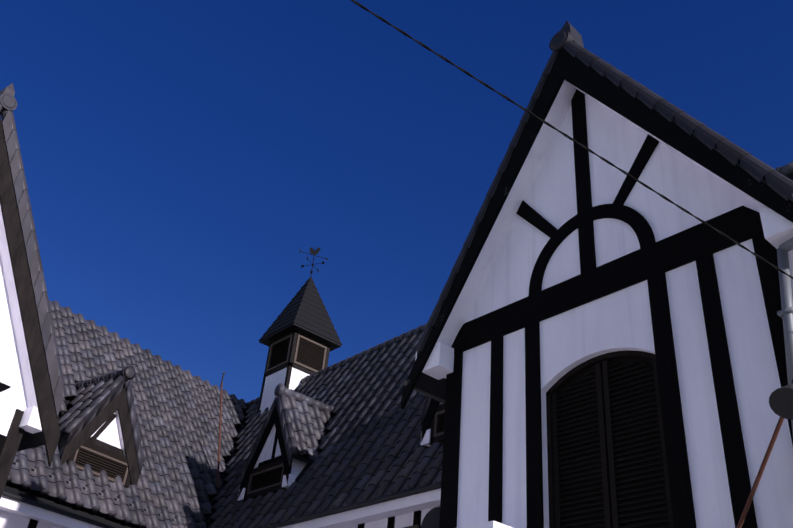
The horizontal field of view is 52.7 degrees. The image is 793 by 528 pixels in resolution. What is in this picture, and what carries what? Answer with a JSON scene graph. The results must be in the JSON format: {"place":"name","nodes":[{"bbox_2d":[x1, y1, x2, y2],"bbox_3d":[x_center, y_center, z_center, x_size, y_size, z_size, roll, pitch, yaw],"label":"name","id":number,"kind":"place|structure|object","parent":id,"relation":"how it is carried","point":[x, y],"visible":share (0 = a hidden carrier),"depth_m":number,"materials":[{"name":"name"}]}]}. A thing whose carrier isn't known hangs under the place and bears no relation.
{"place":"outdoors","nodes":[
{"label":"outdoors","id":0,"kind":"place"},
{"bbox_2d":[0,409,24,498],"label":"bay posts","id":1,"kind":"object","parent":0,"point":[12,443],"visible":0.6,"depth_m":10.12,"materials":[{"name":"black wood"}]},
{"bbox_2d":[0,206,37,407],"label":"bay soffit","id":2,"kind":"structure","parent":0,"point":[18,328],"depth_m":10.56,"materials":[{"name":"white paint"}]},
{"bbox_2d":[0,117,60,466],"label":"bargeboard","id":3,"kind":"object","parent":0,"point":[33,340],"visible":1,"depth_m":10.56,"materials":[{"name":"black wood"}]},
{"bbox_2d":[17,431,44,451],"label":"wooden beam","id":4,"kind":"structure","parent":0,"point":[29,440],"depth_m":10.47,"materials":[{"name":"black wood"}]},
{"bbox_2d":[0,83,66,417],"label":"bay verge","id":5,"kind":"structure","parent":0,"point":[8,103],"depth_m":10.82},
{"bbox_2d":[59,413,121,454],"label":"dormer walls","id":6,"kind":"structure","parent":0,"point":[109,434],"depth_m":15.07,"materials":[{"name":"white paint"}]},
{"bbox_2d":[87,414,123,455],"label":"timber trim","id":7,"kind":"structure","parent":6,"relation":"attached to","point":[93,439],"depth_m":14.94,"materials":[{"name":"black wood"}]},
{"bbox_2d":[58,380,127,438],"bbox_3d":[-5.844,3.057,15.629,1.737,1.530,1.797,29,-40,-32],"label":"roof underlayer","id":8,"kind":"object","parent":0,"point":[63,435],"depth_m":14.38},
{"bbox_2d":[115,410,125,456],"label":"dormer soffit","id":9,"kind":"structure","parent":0,"point":[120,432],"depth_m":15.21,"materials":[{"name":"white paint"}]},
{"bbox_2d":[3,381,238,527],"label":"roof underlayer","id":10,"kind":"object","parent":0,"point":[19,490],"depth_m":13.48,"materials":[{"name":"black"}]},
{"bbox_2d":[237,423,295,500],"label":"dormer soffit","id":11,"kind":"structure","parent":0,"point":[291,479],"depth_m":15.73,"materials":[{"name":"white paint"}]},
{"bbox_2d":[261,430,306,478],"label":"dormer walls","id":12,"kind":"structure","parent":0,"point":[298,466],"depth_m":15.55,"materials":[{"name":"white paint"}]},
{"bbox_2d":[258,432,281,466],"bbox_3d":[-2.386,3.514,15.785,0.027,0.926,1.326,29,-40,-32],"label":"timber framing","id":13,"kind":"object","parent":12,"relation":"attached to","point":[273,458],"visible":0.39,"depth_m":15.69,"materials":[{"name":"black wood"}]},
{"bbox_2d":[260,363,308,413],"bbox_3d":[-2.741,3.249,21.262,1.156,2.567,1.156,29,-40,-32],"label":"cupola","id":14,"kind":"object","parent":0,"point":[273,381],"visible":0.14,"depth_m":20.81,"materials":[{"name":"white paint"}]},
{"bbox_2d":[257,330,329,412],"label":"cupola posts","id":15,"kind":"object","parent":14,"relation":"attached to","point":[289,365],"visible":0.25,"depth_m":21.10,"materials":[{"name":"brown wood"}]},
{"bbox_2d":[266,334,326,372],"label":"louver frames","id":16,"kind":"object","parent":15,"relation":"attached to","point":[295,353],"visible":0.38,"depth_m":21.29,"materials":[{"name":"wood"}]},
{"bbox_2d":[268,338,324,370],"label":"louvers","id":17,"kind":"object","parent":16,"relation":"in","point":[309,354],"visible":0.38,"depth_m":21.34,"materials":[{"name":"brown wood"}]},
{"bbox_2d":[258,277,342,350],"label":"cupola roof","id":18,"kind":"structure","parent":15,"relation":"on","point":[304,311],"depth_m":21.86,"materials":[{"name":"grey tile"}]},
{"bbox_2d":[299,247,328,276],"bbox_3d":[-2.440,-0.035,23.378,0.944,1.173,0.541,16,-34,-16],"label":"weathervane","id":19,"kind":"object","parent":18,"relation":"on","point":[313,252],"visible":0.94,"depth_m":23.53,"materials":[{"name":"black metal"}]},
{"bbox_2d":[292,423,326,463],"bbox_3d":[-1.918,3.556,16.247,1.381,1.530,1.649,29,-40,-32],"label":"roof underside","id":20,"kind":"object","parent":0,"point":[304,458],"depth_m":15.11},
{"bbox_2d":[207,331,442,527],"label":"wing tiles","id":21,"kind":"object","parent":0,"point":[370,446],"visible":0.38,"depth_m":14.56,"materials":[{"name":"grey tile"}]},
{"bbox_2d":[0,0,792,402],"label":"sky","id":22,"kind":"structure","parent":0,"point":[180,158],"materials":[{"name":"blue"}]},
{"bbox_2d":[403,525,418,527],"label":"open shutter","id":23,"kind":"object","parent":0,"point":[415,526],"visible":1,"depth_m":11.36,"materials":[{"name":"brown wood"}]},
{"bbox_2d":[420,507,439,527],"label":"satellite dish","id":24,"kind":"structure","parent":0,"point":[431,519],"depth_m":11.21,"materials":[{"name":"grey metal"}]},
{"bbox_2d":[421,399,439,442],"bbox_3d":[1.018,1.730,12.302,0.034,1.802,1.666,29,-40,-32],"label":"bargeboard","id":25,"kind":"object","parent":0,"point":[431,412],"visible":0.14,"depth_m":12.46,"materials":[{"name":"black wood"}]},
{"bbox_2d":[420,402,442,446],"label":"wall","id":26,"kind":"structure","parent":0,"point":[426,440],"depth_m":12.32,"materials":[{"name":"white paint"}]},
{"bbox_2d":[401,48,792,409],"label":"bargeboard","id":27,"kind":"object","parent":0,"point":[583,77],"visible":0.78,"depth_m":7.92,"materials":[{"name":"black wood"}]},
{"bbox_2d":[415,21,792,355],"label":"bay verge","id":28,"kind":"structure","parent":27,"relation":"on","point":[567,37],"depth_m":7.49,"materials":[{"name":"grey tile"}]},
{"label":"ground","id":29,"kind":"structure","parent":0,"visible":0},
{"bbox_2d":[0,257,27,435],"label":"bay wall","id":30,"kind":"structure","parent":29,"relation":"on","point":[13,398],"depth_m":10.43,"materials":[{"name":"white paint"}]},
{"bbox_2d":[0,382,10,454],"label":"bay timbers","id":31,"kind":"object","parent":30,"relation":"attached to","point":[3,387],"visible":0.86,"depth_m":10.08,"materials":[{"name":"black wood"}]},
{"bbox_2d":[19,406,41,433],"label":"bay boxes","id":32,"kind":"object","parent":30,"relation":"attached to","point":[30,422],"visible":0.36,"depth_m":10.29,"materials":[{"name":"white paint"}]},
{"bbox_2d":[0,510,57,527],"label":"wing walls","id":33,"kind":"structure","parent":29,"relation":"on","point":[9,520],"depth_m":12.78,"materials":[{"name":"white paint"}]},
{"bbox_2d":[27,519,37,527],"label":"wing timbers","id":34,"kind":"object","parent":33,"relation":"attached to","point":[33,523],"depth_m":12.98,"materials":[{"name":"black wood"}]},
{"bbox_2d":[0,506,67,527],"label":"fascia trim","id":35,"kind":"structure","parent":33,"relation":"attached to","point":[30,517],"depth_m":12.92,"materials":[{"name":"white wood"}]},
{"bbox_2d":[0,496,101,527],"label":"wing fascia","id":36,"kind":"structure","parent":33,"relation":"attached to","point":[34,511],"depth_m":12.90,"materials":[{"name":"white wood"}]},
{"bbox_2d":[2,491,116,527],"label":"gutter","id":37,"kind":"object","parent":36,"relation":"attached to","point":[50,508],"visible":1,"depth_m":13.02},
{"bbox_2d":[6,301,248,527],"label":"wing tiles","id":38,"kind":"object","parent":33,"relation":"attached to","point":[178,413],"visible":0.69,"depth_m":17.34,"materials":[{"name":"black tile"}]},
{"bbox_2d":[58,366,144,474],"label":"dormer tiles","id":39,"kind":"object","parent":38,"relation":"on","point":[96,396],"visible":0.67,"depth_m":15.33,"materials":[{"name":"grey tile"}]},
{"bbox_2d":[66,441,130,487],"bbox_3d":[-5.422,3.684,14.669,1.360,0.595,0.111,40,-46,-42],"label":"dormer vent casing","id":40,"kind":"object","parent":39,"relation":"attached to","point":[106,452],"visible":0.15,"depth_m":14.75,"materials":[{"name":"black wood"}]},
{"bbox_2d":[74,445,127,484],"bbox_3d":[-5.410,3.681,14.661,1.173,0.408,0.055,40,-46,-42],"label":"vent frame","id":41,"kind":"object","parent":40,"relation":"attached to","point":[107,457],"visible":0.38,"depth_m":14.73,"materials":[{"name":"wood"}]},
{"bbox_2d":[75,448,126,481],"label":"dormer vent slats","id":42,"kind":"object","parent":41,"relation":"in","point":[98,463],"visible":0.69,"depth_m":14.66,"materials":[{"name":"brown wood"}]},
{"bbox_2d":[60,387,138,485],"bbox_3d":[-5.331,3.172,14.962,1.666,1.887,0.034,40,-46,-42],"label":"bargeboard","id":43,"kind":"object","parent":39,"relation":"attached to","point":[118,402],"visible":0.82,"depth_m":15.12,"materials":[{"name":"black wood"}]},
{"bbox_2d":[15,458,203,527],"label":"snow guards","id":44,"kind":"object","parent":38,"relation":"on","point":[102,491],"visible":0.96,"depth_m":14.12,"materials":[{"name":"metal"}]},
{"bbox_2d":[50,305,246,411],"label":"roof ridge","id":45,"kind":"structure","parent":38,"relation":"on","point":[244,410],"depth_m":19.92,"materials":[{"name":"tile"}]},
{"bbox_2d":[347,508,432,527],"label":"wing walls","id":46,"kind":"structure","parent":29,"relation":"on","point":[404,520],"depth_m":11.72,"materials":[{"name":"white paint"}]},
{"bbox_2d":[217,382,222,489],"bbox_3d":[-4.012,3.899,18.197,0.459,2.650,0.045,12,-33,-10],"label":"metal rod","id":47,"kind":"object","parent":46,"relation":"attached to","point":[218,467],"visible":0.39,"depth_m":18.15,"materials":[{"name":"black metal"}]},
{"bbox_2d":[240,383,333,482],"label":"dormer tiles","id":48,"kind":"object","parent":46,"relation":"on","point":[303,418],"visible":0.71,"depth_m":16.00,"materials":[{"name":"grey tile"}]},
{"bbox_2d":[238,404,291,497],"bbox_3d":[-2.468,3.577,15.666,0.034,1.802,1.666,29,-40,-32],"label":"bargeboard","id":49,"kind":"object","parent":48,"relation":"attached to","point":[274,418],"visible":0.86,"depth_m":15.84,"materials":[{"name":"black wood"}]},
{"bbox_2d":[243,458,292,500],"bbox_3d":[-2.477,4.134,15.351,0.110,0.595,1.360,29,-40,-32],"label":"dormer vent casing","id":50,"kind":"object","parent":48,"relation":"attached to","point":[264,492],"visible":0.42,"depth_m":15.31,"materials":[{"name":"black wood"}]},
{"bbox_2d":[247,464,283,493],"bbox_3d":[-2.488,4.128,15.343,0.055,0.408,1.173,29,-40,-32],"label":"dormer vent frame","id":51,"kind":"object","parent":50,"relation":"attached to","point":[261,472],"visible":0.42,"depth_m":15.43,"materials":[{"name":"brown wood"}]},
{"bbox_2d":[249,467,282,491],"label":"louvers","id":52,"kind":"object","parent":51,"relation":"in","point":[266,479],"visible":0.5,"depth_m":15.36,"materials":[{"name":"black wood"}]},
{"bbox_2d":[280,488,440,527],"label":"wing fascia","id":53,"kind":"structure","parent":46,"relation":"attached to","point":[390,505],"depth_m":11.84,"materials":[{"name":"white wood"}]},
{"bbox_2d":[260,482,440,527],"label":"wing gutter","id":54,"kind":"object","parent":53,"relation":"attached to","point":[366,503],"visible":0.48,"depth_m":12.02,"materials":[{"name":"metal"}]},
{"bbox_2d":[322,500,439,527],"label":"wing soffit","id":55,"kind":"structure","parent":46,"relation":"attached to","point":[412,509],"depth_m":11.80,"materials":[{"name":"white wood"}]},
{"bbox_2d":[358,510,420,527],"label":"wing timbers","id":56,"kind":"object","parent":46,"relation":"attached to","point":[416,520],"visible":0.09,"depth_m":11.63,"materials":[{"name":"black wood"}]},
{"bbox_2d":[421,396,432,422],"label":"dormer tiles","id":57,"kind":"object","parent":46,"relation":"on","point":[426,404],"depth_m":12.58,"materials":[{"name":"grey tile"}]},
{"bbox_2d":[429,404,444,445],"bbox_3d":[1.009,2.287,11.987,0.110,0.595,1.360,29,-40,-32],"label":"dormer frame","id":58,"kind":"object","parent":57,"relation":"attached to","point":[439,438],"visible":0.15,"depth_m":12.28,"materials":[{"name":"black wood"}]},
{"bbox_2d":[434,409,444,436],"bbox_3d":[0.998,2.281,11.979,0.055,0.408,1.173,29,-40,-32],"label":"dormer vent frame","id":59,"kind":"object","parent":58,"relation":"attached to","point":[436,433],"visible":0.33,"depth_m":12.32,"materials":[{"name":"brown wood"}]},
{"bbox_2d":[437,413,444,432],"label":"louvers","id":60,"kind":"object","parent":59,"relation":"in","point":[441,423],"visible":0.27,"depth_m":12.31,"materials":[{"name":"black wood"}]},
{"bbox_2d":[209,173,792,525],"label":"roof underlayer","id":61,"kind":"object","parent":46,"relation":"on","point":[307,466],"depth_m":15.14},
{"bbox_2d":[246,162,792,407],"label":"roof ridge","id":62,"kind":"structure","parent":46,"relation":"on","point":[786,169],"depth_m":18.87,"materials":[{"name":"tile"}]},
{"bbox_2d":[457,95,792,527],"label":"bay wall","id":63,"kind":"structure","parent":29,"relation":"on","point":[619,320],"depth_m":6.76,"materials":[{"name":"white paint"}]},
{"bbox_2d":[415,372,445,398],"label":"wooden beam","id":64,"kind":"structure","parent":63,"relation":"on","point":[428,383],"depth_m":8.05,"materials":[{"name":"black wood"}]},
{"bbox_2d":[403,375,444,403],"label":"roof trim","id":65,"kind":"structure","parent":64,"relation":"attached to","point":[405,381],"depth_m":8.10,"materials":[{"name":"black wood"}]},
{"bbox_2d":[458,520,512,527],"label":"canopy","id":66,"kind":"object","parent":63,"relation":"attached to","point":[492,524],"visible":1,"depth_m":5.95,"materials":[{"name":"white paint"}]},
{"bbox_2d":[436,80,765,346],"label":"bay soffit","id":67,"kind":"structure","parent":63,"relation":"attached to","point":[499,232],"depth_m":8.14,"materials":[{"name":"white paint"}]},
{"bbox_2d":[415,206,792,379],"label":"bay boxes","id":68,"kind":"object","parent":63,"relation":"attached to","point":[777,231],"visible":0.57,"depth_m":5.77,"materials":[{"name":"white paint"}]},
{"bbox_2d":[546,350,673,527],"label":"bay window frame","id":69,"kind":"object","parent":63,"relation":"in","point":[608,463],"visible":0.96,"depth_m":6.45,"materials":[{"name":"black wood"}]},
{"bbox_2d":[557,358,669,527],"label":"window shutters","id":70,"kind":"object","parent":69,"relation":"in","point":[641,488],"visible":0.79,"depth_m":6.31,"materials":[{"name":"black wood"}]},
{"bbox_2d":[439,89,792,527],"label":"bay timbers","id":71,"kind":"object","parent":63,"relation":"attached to","point":[651,261],"visible":0.9,"depth_m":6.72,"materials":[{"name":"black wood"}]},
{"bbox_2d":[769,379,792,419],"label":"lamp","id":72,"kind":"object","parent":63,"relation":"attached to","point":[781,401],"visible":1,"depth_m":4.75,"materials":[{"name":"black metal"}]},
{"bbox_2d":[777,237,792,433],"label":"downpipe","id":73,"kind":"object","parent":63,"relation":"attached to","point":[785,313],"visible":0.81,"depth_m":5.44,"materials":[{"name":"grey metal"}]},
{"bbox_2d":[736,417,783,527],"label":"rusty rod","id":74,"kind":"object","parent":29,"relation":"on","point":[760,472],"visible":0.73,"depth_m":5.01,"materials":[{"name":"brown metal"}]},
{"bbox_3d":[-9.407,-3.488,1.350,0.289,9.146,1.530,29,-40,-32],"label":"utility pole","id":75,"kind":"object","parent":29,"relation":"on","visible":0},
{"bbox_2d":[351,0,792,278],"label":"service wire","id":76,"kind":"object","parent":75,"relation":"attached to","point":[562,133],"visible":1,"depth_m":4.93,"materials":[{"name":"black"}]}
]}

